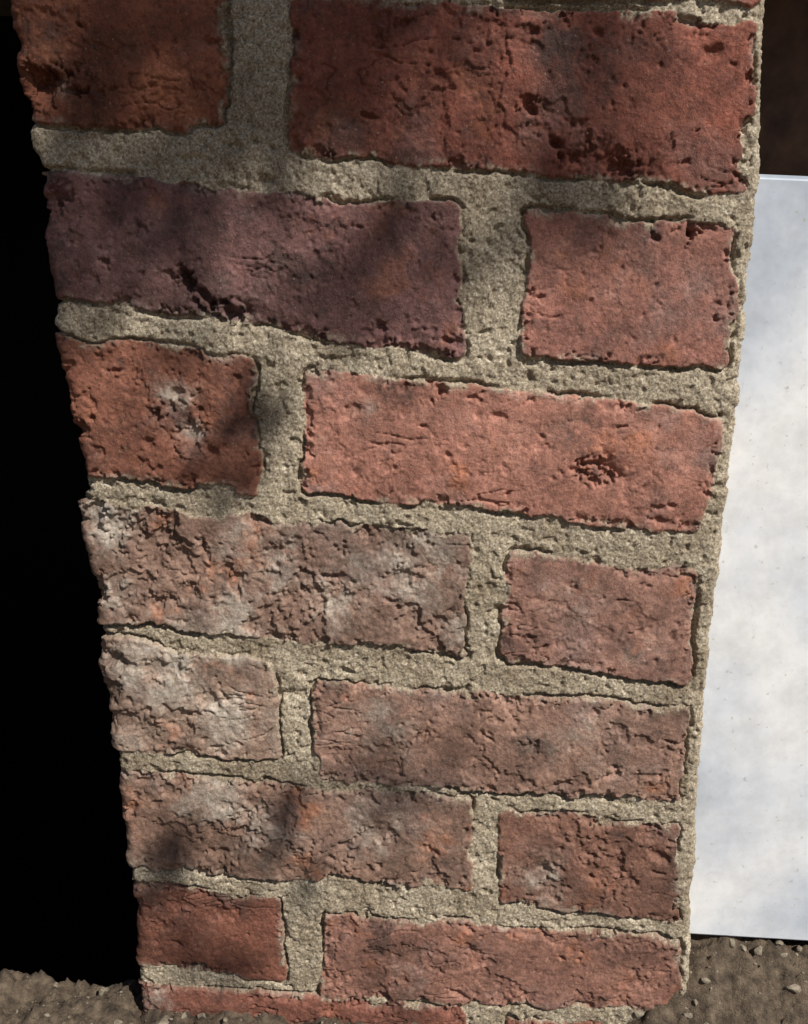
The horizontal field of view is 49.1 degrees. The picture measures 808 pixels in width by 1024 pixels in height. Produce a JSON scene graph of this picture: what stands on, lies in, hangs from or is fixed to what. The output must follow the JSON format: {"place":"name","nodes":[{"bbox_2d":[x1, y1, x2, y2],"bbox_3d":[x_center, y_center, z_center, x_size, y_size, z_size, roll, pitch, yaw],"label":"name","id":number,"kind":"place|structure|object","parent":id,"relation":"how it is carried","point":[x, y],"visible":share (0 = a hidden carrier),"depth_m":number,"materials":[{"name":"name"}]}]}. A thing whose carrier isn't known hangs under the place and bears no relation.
{"place":"outdoors","nodes":[
{"label":"outdoors","id":0,"kind":"place"},
{"bbox_2d":[0,934,807,1023],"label":"ground","id":1,"kind":"structure","parent":0,"point":[738,983],"depth_m":0.53,"materials":[{"name":"soil"}]},
{"bbox_2d":[11,0,764,1023],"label":"brick pier","id":2,"kind":"structure","parent":1,"relation":"on","point":[399,344],"depth_m":0.44,"materials":[{"name":"red brick"}]},
{"bbox_2d":[15,938,807,1023],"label":"rubble","id":3,"kind":"object","parent":1,"relation":"on","point":[793,988],"visible":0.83,"depth_m":0.53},
{"bbox_2d":[689,174,807,940],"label":"marble panel","id":4,"kind":"object","parent":1,"relation":"on","point":[750,874],"visible":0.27,"depth_m":0.48,"materials":[{"name":"white stone"}]},
{"bbox_3d":[-0.013,0.250,1.449,2.600,2.000,1.800,3,15,0],"label":"crypt chamber","id":5,"kind":"object","parent":1,"relation":"on","visible":0},
{"bbox_2d":[758,0,807,175],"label":"timber beam","id":6,"kind":"structure","parent":5,"relation":"attached to","point":[783,138],"depth_m":0.46,"materials":[{"name":"brown wood"}]}
]}

